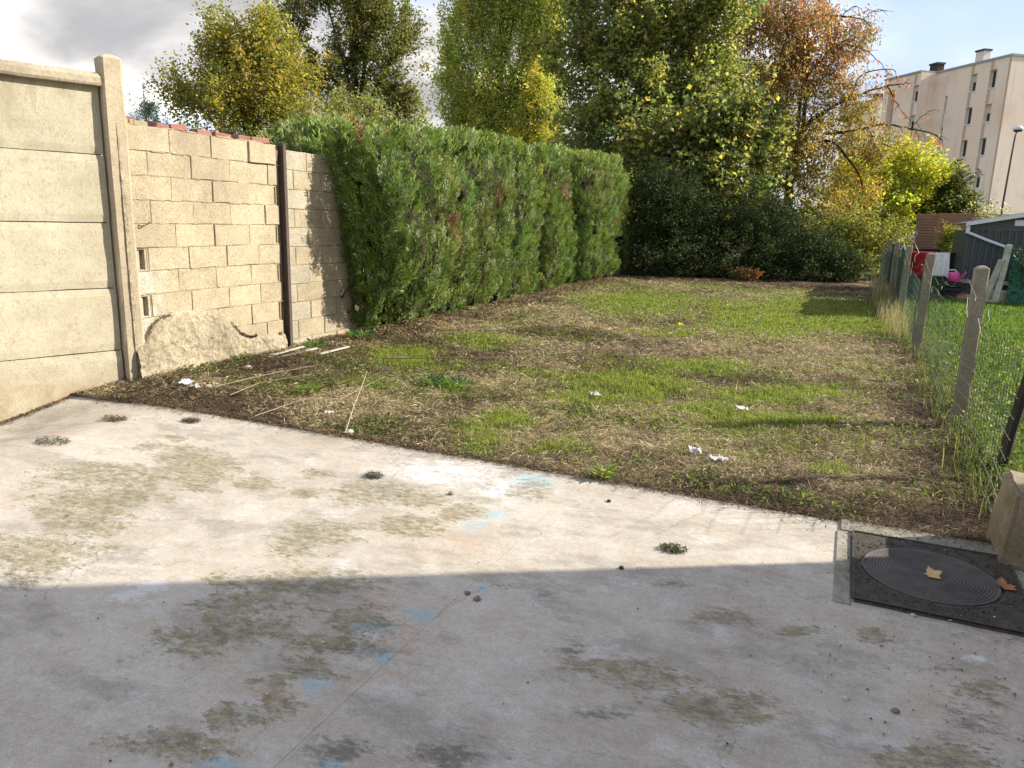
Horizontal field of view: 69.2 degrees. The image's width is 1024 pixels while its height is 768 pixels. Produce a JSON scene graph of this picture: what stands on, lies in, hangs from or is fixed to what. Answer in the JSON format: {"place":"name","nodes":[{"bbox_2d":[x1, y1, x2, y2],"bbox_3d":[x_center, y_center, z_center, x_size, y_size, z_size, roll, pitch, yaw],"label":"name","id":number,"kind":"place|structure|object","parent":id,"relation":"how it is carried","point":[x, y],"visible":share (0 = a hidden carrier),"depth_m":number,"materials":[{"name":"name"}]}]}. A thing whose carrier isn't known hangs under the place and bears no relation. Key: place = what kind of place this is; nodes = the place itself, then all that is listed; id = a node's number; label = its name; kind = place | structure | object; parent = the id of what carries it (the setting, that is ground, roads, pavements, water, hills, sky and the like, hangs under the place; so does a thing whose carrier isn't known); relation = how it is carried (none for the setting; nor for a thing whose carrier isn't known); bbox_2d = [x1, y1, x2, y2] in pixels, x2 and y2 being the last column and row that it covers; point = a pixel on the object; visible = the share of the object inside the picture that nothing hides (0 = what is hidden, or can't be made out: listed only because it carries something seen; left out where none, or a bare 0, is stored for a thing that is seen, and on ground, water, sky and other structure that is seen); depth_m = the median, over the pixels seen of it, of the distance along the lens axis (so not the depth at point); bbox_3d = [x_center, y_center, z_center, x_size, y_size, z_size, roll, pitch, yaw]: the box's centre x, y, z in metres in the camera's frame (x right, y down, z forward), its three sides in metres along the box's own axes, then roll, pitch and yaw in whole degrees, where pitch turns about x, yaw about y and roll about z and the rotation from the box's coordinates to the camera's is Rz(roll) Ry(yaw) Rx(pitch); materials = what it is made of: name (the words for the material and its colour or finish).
{"place":"outdoors","nodes":[
{"label":"outdoors","id":0,"kind":"place"},
{"bbox_2d":[0,394,1023,767],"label":"patio","id":1,"kind":"structure","parent":0,"point":[236,594],"depth_m":2.72,"materials":[{"name":"concrete"}]},
{"bbox_2d":[33,435,71,445],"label":"moss clump","id":2,"kind":"object","parent":1,"relation":"on","point":[46,442],"visible":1,"depth_m":4.69,"materials":[{"name":"plant"}]},
{"bbox_2d":[0,384,111,425],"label":"wall foot litter","id":3,"kind":"object","parent":1,"relation":"on","point":[25,414],"depth_m":5.87,"materials":[{"name":"plant"}]},
{"bbox_2d":[100,414,127,421],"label":"moss clump","id":4,"kind":"object","parent":1,"relation":"on","point":[116,419],"visible":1,"depth_m":5.26,"materials":[{"name":"plant"}]},
{"bbox_2d":[181,417,200,422],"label":"moss clump","id":5,"kind":"object","parent":1,"relation":"on","point":[191,419],"visible":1,"depth_m":5.24,"materials":[{"name":"plant"}]},
{"bbox_2d":[364,469,385,478],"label":"moss clump","id":6,"kind":"object","parent":1,"relation":"on","point":[374,475],"visible":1,"depth_m":4.23,"materials":[{"name":"plant"}]},
{"bbox_2d":[473,595,480,601],"bbox_3d":[-0.137,0.837,2.897,0.030,0.022,0.032,1,12,-2],"label":"stone","id":7,"kind":"object","parent":1,"relation":"on","point":[477,598],"visible":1,"depth_m":2.89,"materials":[{"name":"grey stone"}]},
{"bbox_2d":[9,417,1023,765],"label":"patio grit","id":8,"kind":"object","parent":1,"relation":"on","point":[855,595],"visible":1,"depth_m":2.95,"materials":[{"name":"stone"}]},
{"bbox_2d":[92,388,994,551],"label":"edge litter","id":9,"kind":"object","parent":1,"relation":"on","point":[405,442],"visible":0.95,"depth_m":4.45,"materials":[{"name":"plant"}]},
{"bbox_2d":[659,542,687,555],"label":"moss clump","id":10,"kind":"object","parent":1,"relation":"on","point":[670,547],"visible":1,"depth_m":3.37,"materials":[{"name":"plant"}]},
{"bbox_2d":[842,695,849,700],"bbox_3d":[1.054,0.993,2.344,0.021,0.014,0.020,12,16,38],"label":"stone","id":11,"kind":"object","parent":1,"relation":"on","point":[845,698],"visible":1,"depth_m":2.34,"materials":[{"name":"white stone"}]},
{"bbox_2d":[891,708,899,713],"bbox_3d":[1.181,1.008,2.288,0.025,0.018,0.026,-8,16,-36],"label":"stone","id":12,"kind":"object","parent":1,"relation":"on","point":[895,710],"visible":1,"depth_m":2.28,"materials":[{"name":"grey stone"}]},
{"bbox_2d":[833,519,1023,636],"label":"manhole cover","id":13,"kind":"object","parent":1,"relation":"on","point":[896,570],"visible":0.96,"depth_m":3.14,"materials":[{"name":"metal"}]},
{"bbox_2d":[924,566,941,578],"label":"dry leaf","id":14,"kind":"object","parent":13,"relation":"on","point":[931,573],"visible":1,"depth_m":3.15,"materials":[{"name":"beige plant"}]},
{"bbox_2d":[996,578,1015,589],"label":"dry leaf","id":15,"kind":"object","parent":13,"relation":"on","point":[1002,582],"visible":1,"depth_m":3.06,"materials":[{"name":"brown plant"}]},
{"bbox_2d":[0,0,1023,214],"label":"sky","id":16,"kind":"structure","parent":0,"point":[70,34],"materials":[{"name":"white"}]},
{"bbox_2d":[72,268,998,543],"bbox_3d":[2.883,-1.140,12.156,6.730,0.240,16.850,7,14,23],"label":"dead grass","id":17,"kind":"structure","parent":0,"point":[297,407],"depth_m":6.06,"materials":[{"name":"plant"}]},
{"bbox_2d":[179,378,194,384],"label":"litter","id":18,"kind":"object","parent":17,"relation":"on","point":[185,381],"visible":1,"depth_m":6.12,"materials":[{"name":"white paper"}]},
{"bbox_2d":[116,116,287,379],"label":"block wall","id":19,"kind":"structure","parent":17,"relation":"on","point":[206,217],"depth_m":6.78,"materials":[{"name":"concrete"}]},
{"bbox_2d":[215,365,315,386],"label":"stalk","id":20,"kind":"object","parent":17,"relation":"on","point":[259,376],"visible":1,"depth_m":6.22,"materials":[{"name":"beige plant"}]},
{"bbox_2d":[230,373,312,394],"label":"stalk","id":21,"kind":"object","parent":17,"relation":"on","point":[265,381],"visible":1,"depth_m":6.11,"materials":[{"name":"beige plant"}]},
{"bbox_2d":[275,143,293,347],"bbox_3d":[-2.376,-1.345,7.779,0.101,2.250,0.053,7,14,23],"label":"steel post","id":22,"kind":"object","parent":17,"relation":"on","point":[284,227],"visible":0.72,"depth_m":7.74,"materials":[{"name":"black metal"}]},
{"bbox_2d":[274,346,304,354],"bbox_3d":[-2.314,-0.331,7.579,0.036,0.052,0.506,9,14,29],"label":"lath","id":23,"kind":"object","parent":17,"relation":"on","point":[292,349],"visible":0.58,"depth_m":7.62,"materials":[{"name":"wood"}]},
{"bbox_2d":[255,393,324,415],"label":"stalk","id":24,"kind":"object","parent":17,"relation":"on","point":[284,405],"visible":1,"depth_m":5.53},
{"bbox_2d":[280,348,317,356],"bbox_3d":[-2.211,-0.313,7.580,0.036,0.042,0.590,9,15,31],"label":"lath","id":25,"kind":"object","parent":17,"relation":"on","point":[305,350],"visible":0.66,"depth_m":7.73,"materials":[{"name":"wood"}]},
{"bbox_2d":[293,381,323,393],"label":"weed plant","id":26,"kind":"object","parent":17,"relation":"on","point":[315,386],"visible":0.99,"depth_m":6.09,"materials":[{"name":"green plant"}]},
{"bbox_2d":[303,337,325,345],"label":"weed plant","id":27,"kind":"object","parent":17,"relation":"on","point":[320,342],"visible":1,"depth_m":7.99,"materials":[{"name":"green plant"}]},
{"bbox_2d":[277,150,362,344],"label":"block wall","id":28,"kind":"structure","parent":17,"relation":"on","point":[319,281],"depth_m":8.26,"materials":[{"name":"grey concrete"}]},
{"bbox_2d":[318,346,349,354],"bbox_3d":[-1.863,-0.352,7.776,0.036,0.032,0.437,9,14,30],"label":"lath","id":29,"kind":"object","parent":17,"relation":"on","point":[337,349],"visible":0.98,"depth_m":7.79,"materials":[{"name":"wood"}]},
{"bbox_2d":[326,377,383,406],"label":"stalk","id":30,"kind":"object","parent":17,"relation":"on","point":[349,394],"visible":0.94,"depth_m":5.74,"materials":[{"name":"beige plant"}]},
{"bbox_2d":[344,372,366,433],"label":"stalk","id":31,"kind":"object","parent":17,"relation":"on","point":[353,407],"visible":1,"depth_m":5.31,"materials":[{"name":"beige plant"}]},
{"bbox_2d":[347,329,376,338],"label":"weed plant","id":32,"kind":"object","parent":17,"relation":"on","point":[357,333],"visible":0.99,"depth_m":8.58,"materials":[{"name":"green plant"}]},
{"bbox_2d":[243,110,547,330],"bbox_3d":[-1.099,-2.567,11.464,2.814,3.024,6.921,7,14,23],"label":"hedge","id":33,"kind":"object","parent":17,"relation":"on","point":[435,217],"visible":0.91,"depth_m":9.42,"materials":[{"name":"green plant"}]},
{"bbox_2d":[382,358,467,358],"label":"stalk","id":34,"kind":"object","parent":17,"relation":"on","point":[425,358],"visible":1,"depth_m":7.52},
{"bbox_2d":[416,373,443,385],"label":"weed plant","id":35,"kind":"object","parent":17,"relation":"on","point":[426,379],"visible":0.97,"depth_m":6.59,"materials":[{"name":"green plant"}]},
{"bbox_2d":[435,374,473,388],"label":"weed plant","id":36,"kind":"object","parent":17,"relation":"on","point":[454,379],"visible":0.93,"depth_m":6.57,"materials":[{"name":"green plant"}]},
{"bbox_2d":[485,140,578,291],"bbox_3d":[0.393,-3.575,15.809,2.212,3.194,2.109,7,14,23],"label":"hedge","id":37,"kind":"object","parent":17,"relation":"on","point":[553,257],"visible":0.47,"depth_m":15.14,"materials":[{"name":"green plant"}]},
{"bbox_2d":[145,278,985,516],"bbox_3d":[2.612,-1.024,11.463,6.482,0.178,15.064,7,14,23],"label":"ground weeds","id":38,"kind":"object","parent":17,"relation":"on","point":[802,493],"visible":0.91,"depth_m":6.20,"materials":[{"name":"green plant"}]},
{"bbox_2d":[304,274,869,349],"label":"leaf litter","id":39,"kind":"object","parent":17,"relation":"on","point":[595,281],"visible":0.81,"depth_m":13.52,"materials":[{"name":"plant"}]},
{"bbox_2d":[543,147,631,281],"bbox_3d":[1.900,-4.434,19.411,2.295,3.395,4.337,7,14,23],"label":"hedge","id":40,"kind":"object","parent":17,"relation":"on","point":[600,205],"visible":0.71,"depth_m":18.02,"materials":[{"name":"green plant"}]},
{"bbox_2d":[589,391,601,395],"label":"litter","id":41,"kind":"object","parent":17,"relation":"on","point":[594,393],"visible":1,"depth_m":6.18,"materials":[{"name":"white paper"}]},
{"bbox_2d":[588,463,619,478],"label":"weed plant","id":42,"kind":"object","parent":17,"relation":"on","point":[603,469],"visible":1,"depth_m":4.29,"materials":[{"name":"green plant"}]},
{"bbox_2d":[249,277,999,502],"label":"grass","id":43,"kind":"structure","parent":17,"relation":"on","point":[647,388],"depth_m":7.21,"materials":[{"name":"green plant"}]},
{"bbox_2d":[636,401,687,413],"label":"stalk","id":44,"kind":"object","parent":17,"relation":"on","point":[658,406],"visible":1,"depth_m":5.73,"materials":[{"name":"beige plant"}]},
{"bbox_2d":[615,153,736,278],"bbox_3d":[4.593,-4.634,20.836,3.436,3.613,3.057,7,14,23],"label":"dark shrub","id":45,"kind":"object","parent":17,"relation":"on","point":[677,224],"visible":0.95,"depth_m":20.62,"materials":[{"name":"green plant"}]},
{"bbox_2d":[688,445,701,453],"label":"litter","id":46,"kind":"object","parent":17,"relation":"on","point":[693,450],"visible":1,"depth_m":4.71,"materials":[{"name":"white paper"}]},
{"bbox_2d":[614,73,800,251],"bbox_3d":[5.812,-6.165,22.369,5.818,5.993,3.568,2,12,3],"label":"maple tree","id":47,"kind":"object","parent":17,"relation":"on","point":[681,135],"visible":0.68,"depth_m":21.75,"materials":[{"name":"green plant"}]},
{"bbox_2d":[707,454,728,460],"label":"litter","id":48,"kind":"object","parent":17,"relation":"on","point":[718,457],"visible":1,"depth_m":4.58,"materials":[{"name":"white paper"}]},
{"bbox_2d":[735,405,748,409],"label":"litter","id":49,"kind":"object","parent":17,"relation":"on","point":[742,407],"visible":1,"depth_m":5.82,"materials":[{"name":"white paper"}]},
{"bbox_2d":[728,262,763,281],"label":"red shrub","id":50,"kind":"object","parent":17,"relation":"on","point":[749,275],"visible":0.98,"depth_m":19.71,"materials":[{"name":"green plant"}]},
{"bbox_2d":[682,175,823,282],"bbox_3d":[6.691,-4.342,20.978,4.192,3.076,3.518,7,14,23],"label":"dark shrub","id":51,"kind":"object","parent":17,"relation":"on","point":[747,235],"visible":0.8,"depth_m":20.73,"materials":[{"name":"green plant"}]},
{"bbox_2d":[760,213,874,282],"bbox_3d":[8.449,-3.744,20.839,2.806,2.069,2.738,-7,15,-35],"label":"dark shrub","id":52,"kind":"object","parent":17,"relation":"on","point":[825,261],"visible":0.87,"depth_m":20.48,"materials":[{"name":"green plant"}]},
{"bbox_2d":[863,275,925,339],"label":"dry grass","id":53,"kind":"structure","parent":17,"relation":"on","point":[884,300],"depth_m":12.31,"materials":[{"name":"beige plant"}]},
{"bbox_2d":[879,229,1023,511],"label":"wire fence","id":54,"kind":"object","parent":17,"relation":"on","point":[895,262],"visible":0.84,"depth_m":5.64,"materials":[{"name":"grey metal"}]},
{"bbox_2d":[894,330,1023,519],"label":"tall grass","id":55,"kind":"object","parent":17,"relation":"on","point":[950,428],"visible":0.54,"depth_m":5.24,"materials":[{"name":"green plant"}]},
{"bbox_2d":[107,222,990,473],"bbox_3d":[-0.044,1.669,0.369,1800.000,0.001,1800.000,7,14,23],"label":"ground","id":56,"kind":"structure","parent":0,"point":[871,276],"depth_m":31.53,"materials":[{"name":"soil"}]},
{"bbox_2d":[0,54,144,421],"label":"panel wall","id":57,"kind":"structure","parent":56,"relation":"on","point":[66,323],"depth_m":5.80,"materials":[{"name":"beige concrete"}]},
{"bbox_2d":[124,79,174,124],"bbox_3d":[-7.470,-4.051,15.295,1.387,4.239,1.531,-6,14,-30],"label":"conifer","id":58,"kind":"object","parent":56,"relation":"on","point":[148,107],"visible":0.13,"depth_m":15.01,"materials":[{"name":"green plant"}]},
{"bbox_2d":[143,0,335,137],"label":"leafy tree","id":59,"kind":"object","parent":56,"relation":"on","point":[273,95],"visible":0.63,"depth_m":16.52,"materials":[{"name":"yellow plant"}]},
{"bbox_2d":[265,0,440,126],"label":"tall tree","id":60,"kind":"object","parent":56,"relation":"on","point":[378,17],"visible":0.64,"depth_m":32.57,"materials":[{"name":"green plant"}]},
{"bbox_2d":[272,80,436,150],"bbox_3d":[-3.322,-3.865,14.910,3.354,4.248,2.728,12,16,39],"label":"pale shrub","id":61,"kind":"object","parent":56,"relation":"on","point":[340,100],"visible":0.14,"depth_m":14.53,"materials":[{"name":"green plant"}]},
{"bbox_2d":[419,0,570,160],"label":"poplar","id":62,"kind":"object","parent":56,"relation":"on","point":[474,101],"visible":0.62,"depth_m":41.48,"materials":[{"name":"green plant"}]},
{"bbox_2d":[504,55,559,145],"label":"yellow sapling","id":63,"kind":"object","parent":56,"relation":"on","point":[531,130],"visible":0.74,"depth_m":40.08,"materials":[{"name":"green plant"}]},
{"bbox_2d":[547,14,574,143],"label":"poplar","id":64,"kind":"object","parent":56,"relation":"on","point":[561,113],"visible":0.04,"depth_m":48.26,"materials":[{"name":"green plant"}]},
{"bbox_2d":[521,0,778,265],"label":"broad tree","id":65,"kind":"object","parent":56,"relation":"on","point":[635,50],"visible":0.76,"depth_m":24.28,"materials":[{"name":"green plant"}]},
{"bbox_2d":[555,108,771,258],"bbox_3d":[5.477,-7.119,27.253,8.324,6.546,5.500,3,12,5],"label":"evergreen tree","id":66,"kind":"object","parent":56,"relation":"on","point":[741,168],"visible":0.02,"depth_m":26.65,"materials":[{"name":"green plant"}]},
{"bbox_2d":[738,99,837,248],"bbox_3d":[9.594,-7.306,27.081,4.836,6.393,3.500,7,14,23],"label":"ivy tree","id":67,"kind":"object","parent":56,"relation":"on","point":[784,166],"visible":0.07,"depth_m":26.72,"materials":[{"name":"green plant"}]},
{"bbox_2d":[717,0,948,233],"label":"cherry tree","id":68,"kind":"object","parent":56,"relation":"on","point":[773,28],"visible":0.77,"depth_m":27.50,"materials":[{"name":"orange plant"}]},
{"bbox_2d":[798,199,915,277],"bbox_3d":[11.780,-4.795,24.977,4.518,2.786,3.098,4,13,12],"label":"olive shrub","id":69,"kind":"object","parent":56,"relation":"on","point":[858,227],"visible":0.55,"depth_m":24.70,"materials":[{"name":"green plant"}]},
{"bbox_2d":[816,130,973,262],"bbox_3d":[16.218,-7.960,31.928,6.289,5.908,4.591,-4,14,-23],"label":"lime tree","id":70,"kind":"object","parent":56,"relation":"on","point":[904,201],"visible":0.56,"depth_m":31.29,"materials":[{"name":"yellow plant"}]},
{"bbox_2d":[912,156,997,223],"bbox_3d":[18.299,-7.244,31.611,3.336,4.761,2.944,1,12,-2],"label":"green tree","id":71,"kind":"object","parent":56,"relation":"on","point":[960,196],"visible":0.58,"depth_m":30.98,"materials":[{"name":"green plant"}]},
{"bbox_2d":[1000,126,1023,213],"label":"street lamp","id":72,"kind":"object","parent":56,"relation":"on","point":[1016,129],"visible":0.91,"depth_m":45.81,"materials":[{"name":"metal"}]},
{"bbox_2d":[834,93,882,227],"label":"apartment building","id":73,"kind":"structure","parent":0,"point":[880,102],"depth_m":112.66,"materials":[{"name":"white paint"}]},
{"bbox_2d":[932,252,949,275],"bbox_3d":[9.338,-2.606,16.154,0.346,0.500,0.072,7,14,23],"label":"hanging cloth","id":74,"kind":"object","parent":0,"point":[941,265],"visible":0.91,"depth_m":16.15,"materials":[{"name":"white fabric"}]},
{"bbox_2d":[877,267,1023,482],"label":"neighbour lawn","id":75,"kind":"structure","parent":0,"point":[985,374],"depth_m":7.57,"materials":[{"name":"plant"}]},
{"bbox_2d":[914,248,940,251],"bbox_3d":[12.171,-3.517,21.891,0.660,0.950,0.670,7,14,23],"label":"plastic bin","id":76,"kind":"object","parent":75,"relation":"on","point":[930,249],"visible":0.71,"depth_m":21.54,"materials":[{"name":"black plastic"}]},
{"bbox_2d":[908,274,947,296],"bbox_3d":[9.285,-2.190,16.665,0.810,0.505,0.645,7,14,23],"label":"storage box","id":77,"kind":"object","parent":75,"relation":"on","point":[934,283],"visible":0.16,"depth_m":16.34,"materials":[{"name":"plastic"}]},
{"bbox_2d":[909,251,934,274],"bbox_3d":[9.132,-2.705,16.609,0.626,0.510,0.626,-3,13,-20],"label":"plastic tub","id":78,"kind":"object","parent":77,"relation":"on","point":[919,257],"visible":0.49,"depth_m":16.41,"materials":[{"name":"red plastic"}]},
{"bbox_2d":[932,220,962,251],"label":"golden bush","id":79,"kind":"object","parent":75,"relation":"on","point":[946,240],"visible":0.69,"depth_m":21.48,"materials":[{"name":"yellow plant"}]},
{"bbox_2d":[942,252,955,290],"bbox_3d":[10.478,-2.646,17.698,0.460,0.970,0.470,7,14,23],"label":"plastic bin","id":80,"kind":"object","parent":75,"relation":"on","point":[952,259],"visible":0.11,"depth_m":17.48,"materials":[{"name":"plastic"}]},
{"bbox_2d":[941,281,962,298],"bbox_3d":[9.506,-2.010,16.052,0.334,0.390,0.309,7,14,23],"label":"plastic crate","id":81,"kind":"object","parent":75,"relation":"on","point":[951,290],"visible":0.74,"depth_m":15.94,"materials":[{"name":"black plastic"}]},
{"bbox_2d":[945,269,967,281],"bbox_3d":[9.530,-2.331,15.952,0.229,0.260,0.390,-9,16,-40],"label":"watering can","id":82,"kind":"object","parent":81,"relation":"on","point":[953,277],"visible":0.98,"depth_m":15.90,"materials":[{"name":"pink plastic"}]},
{"bbox_2d":[913,213,1010,251],"bbox_3d":[13.977,-4.054,22.353,3.435,2.090,0.740,7,14,23],"label":"slat fence","id":83,"kind":"object","parent":75,"relation":"on","point":[927,226],"visible":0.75,"depth_m":22.52,"materials":[{"name":"brown wood"}]},
{"bbox_2d":[956,295,969,300],"bbox_3d":[9.643,-1.788,15.687,0.440,0.100,0.280,12,18,22],"label":"broken slab","id":84,"kind":"object","parent":75,"relation":"on","point":[960,297],"depth_m":15.63,"materials":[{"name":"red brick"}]},
{"bbox_2d":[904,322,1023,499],"bbox_3d":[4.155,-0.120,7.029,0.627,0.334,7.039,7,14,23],"label":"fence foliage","id":85,"kind":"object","parent":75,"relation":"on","point":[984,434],"visible":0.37,"depth_m":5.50,"materials":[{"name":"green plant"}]},
{"bbox_2d":[950,213,1023,295],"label":"metal shed","id":86,"kind":"structure","parent":75,"relation":"on","point":[982,242],"depth_m":15.90,"materials":[{"name":"grey metal"}]},
{"bbox_2d":[969,201,1015,219],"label":"pale bush","id":87,"kind":"object","parent":75,"relation":"on","point":[988,212],"visible":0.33,"depth_m":18.21,"materials":[{"name":"yellow plant"}]},
{"bbox_2d":[989,289,1006,301],"bbox_3d":[10.262,-1.826,15.565,0.320,0.260,0.280,4,15,-11],"label":"broken slab","id":88,"kind":"object","parent":75,"relation":"on","point":[1002,297],"depth_m":15.42,"materials":[{"name":"concrete"}]},
{"bbox_2d":[986,244,1012,301],"bbox_3d":[9.975,-2.215,15.317,0.437,1.330,0.167,7,14,23],"label":"concrete post","id":89,"kind":"object","parent":75,"relation":"on","point":[998,275],"visible":0.86,"depth_m":15.24,"materials":[{"name":"grey concrete"}]},
{"bbox_2d":[1005,246,1023,303],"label":"shade screen","id":90,"kind":"object","parent":89,"relation":"attached to","point":[1015,292],"visible":1,"depth_m":15.16,"materials":[{"name":"fabric"}]},
{"bbox_2d":[985,470,1023,570],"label":"concrete plinth","id":91,"kind":"structure","parent":75,"relation":"on","point":[1005,532],"depth_m":3.31,"materials":[{"name":"beige concrete"}]},
{"bbox_2d":[994,374,1023,484],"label":"fence stake","id":92,"kind":"object","parent":75,"relation":"on","point":[1018,410],"visible":0.65,"depth_m":4.41,"materials":[{"name":"wood"}]},
{"bbox_2d":[878,48,1023,241],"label":"apartment building","id":93,"kind":"structure","parent":0,"point":[978,116],"depth_m":61.65,"materials":[{"name":"white paint"}]},
{"bbox_2d":[910,115,914,131],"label":"window","id":94,"kind":"structure","parent":93,"relation":"in","point":[913,117],"depth_m":66.34,"materials":[{"name":"black glass"}]},
{"bbox_2d":[911,85,918,102],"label":"window","id":95,"kind":"structure","parent":93,"relation":"in","point":[917,87],"depth_m":65.89,"materials":[{"name":"grey glass"}]},
{"bbox_2d":[958,140,967,157],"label":"window","id":96,"kind":"structure","parent":93,"relation":"in","point":[965,142],"depth_m":62.99,"materials":[{"name":"black glass"}]},
{"bbox_2d":[963,107,972,125],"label":"window","id":97,"kind":"structure","parent":93,"relation":"in","point":[970,109],"depth_m":62.43,"materials":[{"name":"black glass"}]},
{"bbox_2d":[968,74,977,92],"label":"window","id":98,"kind":"structure","parent":93,"relation":"in","point":[975,76],"depth_m":61.84,"materials":[{"name":"grey glass"}]},
{"bbox_2d":[973,171,980,188],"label":"window","id":99,"kind":"structure","parent":93,"relation":"in","point":[977,179],"depth_m":61.70,"materials":[{"name":"black glass"}]},
{"bbox_2d":[976,138,986,156],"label":"window","id":100,"kind":"structure","parent":93,"relation":"in","point":[984,139],"depth_m":61.14,"materials":[{"name":"black glass"}]},
{"bbox_2d":[981,104,991,122],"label":"window","id":101,"kind":"structure","parent":93,"relation":"in","point":[990,105],"depth_m":60.57,"materials":[{"name":"grey glass"}]},
{"bbox_2d":[987,70,996,88],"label":"window","id":102,"kind":"structure","parent":93,"relation":"in","point":[994,74],"depth_m":60.01,"materials":[{"name":"black glass"}]}
]}

